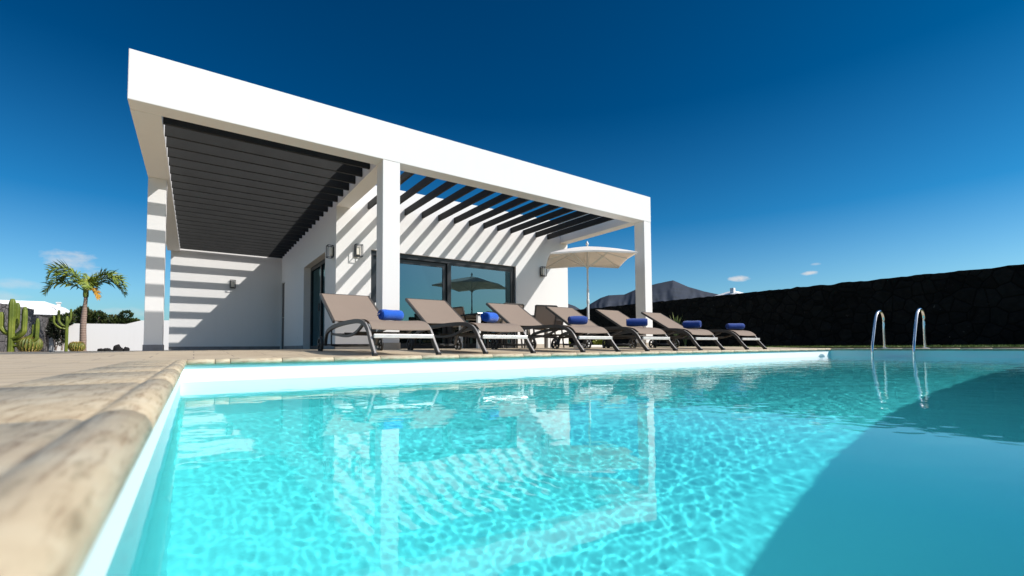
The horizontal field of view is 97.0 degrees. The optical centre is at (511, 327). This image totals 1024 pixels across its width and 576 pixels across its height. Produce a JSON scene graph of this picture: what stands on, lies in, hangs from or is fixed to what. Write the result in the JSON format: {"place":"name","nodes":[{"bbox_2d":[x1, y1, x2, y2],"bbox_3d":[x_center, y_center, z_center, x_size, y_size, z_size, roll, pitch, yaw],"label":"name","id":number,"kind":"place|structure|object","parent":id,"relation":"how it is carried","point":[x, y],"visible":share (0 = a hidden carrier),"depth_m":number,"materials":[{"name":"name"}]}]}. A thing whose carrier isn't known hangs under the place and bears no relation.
{"place":"outdoors","nodes":[
{"label":"outdoors","id":0,"kind":"place"},
{"bbox_2d":[0,347,1022,385],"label":"pool deck","id":1,"kind":"structure","parent":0,"point":[16,367],"depth_m":4.49,"materials":[{"name":"beige stone"}]},
{"bbox_2d":[317,293,440,355],"bbox_3d":[-1.659,-0.093,5.338,0.810,0.806,2.313,1,-3,-35],"label":"sun lounger","id":2,"kind":"object","parent":1,"relation":"on","point":[345,309],"visible":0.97,"depth_m":5.65,"materials":[{"name":"beige fabric"}]},
{"bbox_2d":[377,309,403,320],"bbox_3d":[-1.367,-0.140,5.061,0.145,0.124,0.301,-3,-3,43],"label":"rolled towel","id":3,"kind":"object","parent":2,"relation":"on","point":[392,315],"visible":1,"depth_m":5.01,"materials":[{"name":"blue fabric"}]},
{"bbox_2d":[127,48,652,350],"bbox_3d":[-4.429,-1.147,13.544,9.680,3.676,13.351,1,-3,-35],"label":"villa","id":4,"kind":"object","parent":1,"relation":"on","point":[262,196],"visible":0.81,"depth_m":9.71,"materials":[{"name":"white paint"}]},
{"bbox_2d":[230,280,235,288],"bbox_3d":[-8.936,-1.391,14.496,0.155,0.265,0.134,1,-3,-35],"label":"wall lantern","id":5,"kind":"object","parent":4,"relation":"attached to","point":[232,283],"depth_m":14.49,"materials":[{"name":"black metal"}]},
{"bbox_2d":[282,283,284,348],"bbox_3d":[-7.573,-0.385,15.018,0.095,2.190,0.620,1,-3,-35],"label":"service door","id":6,"kind":"structure","parent":4,"relation":"in","point":[284,283],"depth_m":15.11,"materials":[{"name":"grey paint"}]},
{"bbox_2d":[310,259,324,348],"bbox_3d":[-4.747,-0.562,11.276,0.100,2.199,2.410,1,-3,-35],"label":"patio door","id":7,"kind":"structure","parent":4,"relation":"in","point":[317,308],"depth_m":11.71,"materials":[{"name":"black glass"}]},
{"bbox_2d":[326,244,333,258],"bbox_3d":[-3.841,-1.605,9.570,0.134,0.265,0.155,1,-3,-35],"label":"wall lantern","id":8,"kind":"object","parent":4,"relation":"attached to","point":[331,251],"depth_m":9.56,"materials":[{"name":"black metal"}]},
{"bbox_2d":[354,244,362,257],"bbox_3d":[-3.264,-1.636,9.638,0.155,0.265,0.134,1,-3,-35],"label":"wall lantern","id":9,"kind":"object","parent":4,"relation":"attached to","point":[358,250],"depth_m":9.63,"materials":[{"name":"black metal"}]},
{"bbox_2d":[371,250,514,348],"bbox_3d":[-1.543,-0.572,11.026,3.870,2.174,0.120,1,-3,-35],"label":"sliding door","id":10,"kind":"structure","parent":4,"relation":"in","point":[469,285],"depth_m":11.02,"materials":[{"name":"glass"}]},
{"bbox_2d":[540,266,546,276],"bbox_3d":[0.862,-1.551,12.531,0.155,0.265,0.134,1,-3,-35],"label":"wall lantern","id":11,"kind":"object","parent":4,"relation":"attached to","point":[542,271],"depth_m":12.52,"materials":[{"name":"silver metal"}]},
{"bbox_2d":[450,306,483,348],"bbox_3d":[-1.031,0.013,10.152,0.524,0.912,0.614,-3,-3,45],"label":"dining chair","id":12,"kind":"object","parent":1,"relation":"on","point":[459,310],"visible":0.3,"depth_m":9.91,"materials":[{"name":"beige fabric"}]},
{"bbox_2d":[405,298,535,353],"bbox_3d":[-0.668,-0.070,6.033,0.810,0.806,2.313,1,-3,-35],"label":"sun lounger","id":13,"kind":"object","parent":1,"relation":"on","point":[434,314],"visible":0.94,"depth_m":6.32,"materials":[{"name":"beige fabric"}]},
{"bbox_2d":[480,312,498,322],"bbox_3d":[-0.275,-0.126,5.586,0.152,0.130,0.238,-2,-3,27],"label":"rolled towel","id":14,"kind":"object","parent":13,"relation":"on","point":[491,317],"visible":1,"depth_m":5.50,"materials":[{"name":"blue fabric"}]},
{"bbox_2d":[486,311,517,347],"bbox_3d":[-0.247,0.046,11.059,0.524,0.912,0.614,2,-3,-39],"label":"dining chair","id":15,"kind":"object","parent":1,"relation":"on","point":[504,334],"visible":0.06,"depth_m":10.99,"materials":[{"name":"beige fabric"}]},
{"bbox_2d":[459,313,549,348],"bbox_3d":[-0.148,0.096,10.225,2.000,0.735,0.900,1,-3,-35],"label":"dining table","id":16,"kind":"object","parent":1,"relation":"on","point":[476,316],"visible":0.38,"depth_m":9.94,"materials":[{"name":"white glass"}]},
{"bbox_2d":[487,303,523,347],"bbox_3d":[-0.137,-0.025,9.399,0.524,0.912,0.614,2,-3,-39],"label":"dining chair","id":17,"kind":"object","parent":1,"relation":"on","point":[521,305],"visible":0.07,"depth_m":9.34,"materials":[{"name":"beige fabric"}]},
{"bbox_2d":[0,348,1023,575],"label":"swimming pool","id":18,"kind":"structure","parent":1,"relation":"in","point":[77,448],"depth_m":0.54,"materials":[{"name":"stone"}]},
{"bbox_2d":[106,356,1023,575],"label":"pool water","id":19,"kind":"structure","parent":18,"relation":"in","point":[851,466],"depth_m":0.81,"materials":[{"name":"teal liquid"}]},
{"bbox_2d":[524,305,557,347],"bbox_3d":[0.619,-0.011,9.869,0.524,0.912,0.614,1,-3,-23],"label":"dining chair","id":20,"kind":"object","parent":1,"relation":"on","point":[543,315],"visible":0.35,"depth_m":9.65,"materials":[{"name":"beige fabric"}]},
{"bbox_2d":[535,317,564,347],"bbox_3d":[0.893,0.031,10.897,0.614,0.912,0.524,1,-3,-33],"label":"dining chair","id":21,"kind":"object","parent":1,"relation":"on","point":[559,321],"visible":0.14,"depth_m":10.86,"materials":[{"name":"fabric"}]},
{"bbox_2d":[486,303,619,351],"bbox_3d":[0.504,-0.044,6.830,0.810,0.806,2.313,1,-3,-35],"label":"sun lounger","id":22,"kind":"object","parent":1,"relation":"on","point":[519,315],"visible":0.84,"depth_m":7.15,"materials":[{"name":"beige fabric"}]},
{"bbox_2d":[567,316,587,324],"bbox_3d":[0.913,-0.102,6.297,0.258,0.124,0.150,0,-2,-10],"label":"rolled towel","id":23,"kind":"object","parent":22,"relation":"on","point":[577,320],"visible":1,"depth_m":6.24,"materials":[{"name":"blue fabric"}]},
{"bbox_2d":[546,241,636,347],"bbox_3d":[1.694,-0.749,10.116,1.780,2.390,1.780,0,-2,1],"label":"parasol","id":24,"kind":"object","parent":1,"relation":"on","point":[587,256],"visible":0.93,"depth_m":10.36,"materials":[{"name":"white fabric"}]},
{"bbox_2d":[546,306,677,350],"bbox_3d":[1.546,-0.020,7.561,0.810,0.806,2.313,1,-3,-35],"label":"sun lounger","id":25,"kind":"object","parent":1,"relation":"on","point":[563,314],"visible":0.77,"depth_m":7.70,"materials":[{"name":"brown fabric"}]},
{"bbox_2d":[626,318,647,326],"bbox_3d":[1.924,-0.079,6.981,0.318,0.128,0.147,-1,-3,15],"label":"rolled towel","id":26,"kind":"object","parent":25,"relation":"on","point":[634,322],"visible":1,"depth_m":6.93,"materials":[{"name":"blue fabric"}]},
{"bbox_2d":[595,309,724,349],"bbox_3d":[2.602,0.004,8.302,0.810,0.806,2.313,1,-3,-35],"label":"sun lounger","id":27,"kind":"object","parent":1,"relation":"on","point":[617,318],"visible":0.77,"depth_m":8.36,"materials":[{"name":"brown fabric"}]},
{"bbox_2d":[683,321,701,327],"bbox_3d":[3.103,-0.056,7.808,0.288,0.133,0.155,-2,-3,35],"label":"rolled towel","id":28,"kind":"object","parent":27,"relation":"on","point":[691,324],"visible":1,"depth_m":7.75,"materials":[{"name":"blue fabric"}]},
{"bbox_2d":[641,312,766,349],"bbox_3d":[3.752,0.031,9.108,0.810,0.806,2.313,1,-3,-36],"label":"sun lounger","id":29,"kind":"object","parent":1,"relation":"on","point":[662,320],"visible":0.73,"depth_m":9.45,"materials":[{"name":"brown fabric"}]},
{"bbox_2d":[725,323,744,329],"bbox_3d":[4.285,-0.022,8.698,0.318,0.122,0.150,0,-2,0],"label":"rolled towel","id":30,"kind":"object","parent":29,"relation":"on","point":[738,326],"visible":1,"depth_m":8.64,"materials":[{"name":"blue fabric"}]},
{"bbox_2d":[871,308,926,356],"bbox_3d":[7.075,0.593,8.286,0.800,1.876,0.710,1,-3,-35],"label":"pool ladder","id":31,"kind":"object","parent":1,"relation":"attached to","point":[914,331],"visible":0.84,"depth_m":8.26,"materials":[{"name":"metal"}]},
{"bbox_2d":[0,0,1023,319],"label":"sky","id":32,"kind":"structure","parent":0,"point":[772,144],"materials":[{"name":"blue"}]},
{"bbox_2d":[568,280,718,309],"bbox_3d":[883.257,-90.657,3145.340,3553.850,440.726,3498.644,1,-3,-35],"label":"volcanic hills","id":33,"kind":"structure","parent":0,"point":[669,290],"depth_m":2818.66,"materials":[{"name":"grey stone"}]},
{"bbox_2d":[610,344,1023,346],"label":"lawn grass","id":34,"kind":"structure","parent":0,"point":[1000,345],"depth_m":10.12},
{"bbox_2d":[780,346,1023,347],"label":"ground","id":35,"kind":"structure","parent":0,"point":[907,347],"depth_m":9.08,"materials":[{"name":"stone"}]},
{"bbox_2d":[592,339,603,344],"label":"garden shrub","id":36,"kind":"object","parent":35,"relation":"on","point":[597,342],"visible":0.68,"depth_m":16.95,"materials":[{"name":"green plant"}]},
{"bbox_2d":[669,314,681,345],"bbox_3d":[6.692,0.081,18.424,0.475,1.466,0.502,1,-3,-25],"label":"tall garden plant","id":37,"kind":"object","parent":35,"relation":"on","point":[676,320],"visible":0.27,"depth_m":18.36,"materials":[{"name":"green plant"}]},
{"bbox_2d":[568,264,1023,346],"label":"stone wall","id":38,"kind":"structure","parent":35,"relation":"on","point":[976,307],"depth_m":13.81,"materials":[{"name":"black stone"}]},
{"label":"ground","id":39,"kind":"structure","parent":0,"visible":0},
{"bbox_2d":[716,288,741,295],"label":"distant house","id":40,"kind":"structure","parent":39,"relation":"on","point":[732,291],"depth_m":60.63,"materials":[{"name":"white paint"}]},
{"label":"garden gravel","id":41,"kind":"structure","parent":0,"visible":0},
{"bbox_2d":[0,303,33,351],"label":"stone wall","id":42,"kind":"structure","parent":41,"relation":"on","point":[3,337],"depth_m":16.57,"materials":[{"name":"grey stone"}]},
{"bbox_2d":[0,299,39,351],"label":"columnar cactus","id":43,"kind":"object","parent":41,"relation":"on","point":[14,308],"visible":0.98,"depth_m":15.28,"materials":[{"name":"green plant"}]},
{"bbox_2d":[16,336,43,351],"bbox_3d":[-16.592,0.579,15.591,0.756,0.580,0.749,1,-3,-35],"label":"barrel cactus","id":44,"kind":"object","parent":41,"relation":"on","point":[27,344],"visible":0.93,"depth_m":15.41,"materials":[{"name":"green plant"}]},
{"bbox_2d":[0,300,69,317],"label":"neighbour house","id":45,"kind":"structure","parent":41,"relation":"on","point":[44,309],"depth_m":32.88,"materials":[{"name":"white paint"}]},
{"bbox_2d":[33,315,49,351],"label":"stone wall","id":46,"kind":"structure","parent":41,"relation":"on","point":[43,336],"depth_m":19.76,"materials":[{"name":"grey stone"}]},
{"bbox_2d":[45,319,64,350],"bbox_3d":[-20.397,0.306,20.275,0.766,1.450,0.736,1,-3,-35],"label":"succulent bush","id":47,"kind":"object","parent":41,"relation":"on","point":[56,334],"visible":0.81,"depth_m":20.19,"materials":[{"name":"green plant"}]},
{"bbox_2d":[53,309,71,350],"bbox_3d":[-18.038,0.095,18.151,0.204,1.720,0.558,-2,-3,38],"label":"columnar cactus","id":48,"kind":"object","parent":41,"relation":"on","point":[67,322],"visible":1,"depth_m":18.18,"materials":[{"name":"green plant"}]},
{"bbox_2d":[48,312,77,350],"bbox_3d":[-20.442,0.148,20.647,1.015,1.792,0.710,1,-3,-24],"label":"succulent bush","id":49,"kind":"object","parent":41,"relation":"on","point":[63,317],"visible":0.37,"depth_m":20.61,"materials":[{"name":"green plant"}]},
{"bbox_2d":[68,341,86,350],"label":"barrel cactus","id":50,"kind":"object","parent":41,"relation":"on","point":[76,346],"visible":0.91,"depth_m":17.43,"materials":[{"name":"green plant"}]},
{"bbox_2d":[40,260,128,350],"bbox_3d":[-17.371,-0.856,18.523,2.750,3.650,1.968,1,-3,-35],"label":"palm tree","id":51,"kind":"object","parent":41,"relation":"on","point":[92,283],"visible":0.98,"depth_m":18.34,"materials":[{"name":"green plant"}]},
{"bbox_2d":[72,305,107,323],"bbox_3d":[-21.119,0.013,22.575,1.500,2.237,1.137,1,-3,-35],"label":"succulent bush","id":52,"kind":"object","parent":41,"relation":"on","point":[92,316],"visible":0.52,"depth_m":22.54,"materials":[{"name":"green plant"}]},
{"bbox_2d":[97,348,111,350],"bbox_3d":[-17.498,0.964,19.461,0.491,0.178,0.239,1,-3,-35],"label":"lava rock","id":53,"kind":"object","parent":41,"relation":"on","point":[104,349],"visible":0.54,"depth_m":19.40,"materials":[{"name":"black stone"}]},
{"bbox_2d":[95,314,116,323],"bbox_3d":[-21.221,0.213,23.701,1.454,1.937,1.198,1,-3,-35],"label":"succulent bush","id":54,"kind":"object","parent":41,"relation":"on","point":[106,320],"visible":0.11,"depth_m":23.53,"materials":[{"name":"green plant"}]},
{"bbox_2d":[49,320,168,350],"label":"garden wall","id":55,"kind":"structure","parent":41,"relation":"on","point":[129,335],"depth_m":21.88,"materials":[{"name":"white paint"}]},
{"bbox_2d":[112,344,129,350],"bbox_3d":[-17.274,0.903,19.993,0.635,0.342,0.305,1,-3,-35],"label":"lava rock","id":56,"kind":"object","parent":41,"relation":"on","point":[117,347],"visible":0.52,"depth_m":19.91,"materials":[{"name":"black stone"}]},
{"bbox_2d":[107,309,140,323],"bbox_3d":[-20.086,0.102,23.495,1.405,2.123,0.982,1,-3,-35],"label":"succulent bush","id":57,"kind":"object","parent":41,"relation":"on","point":[119,318],"visible":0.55,"depth_m":23.34,"materials":[{"name":"green plant"}]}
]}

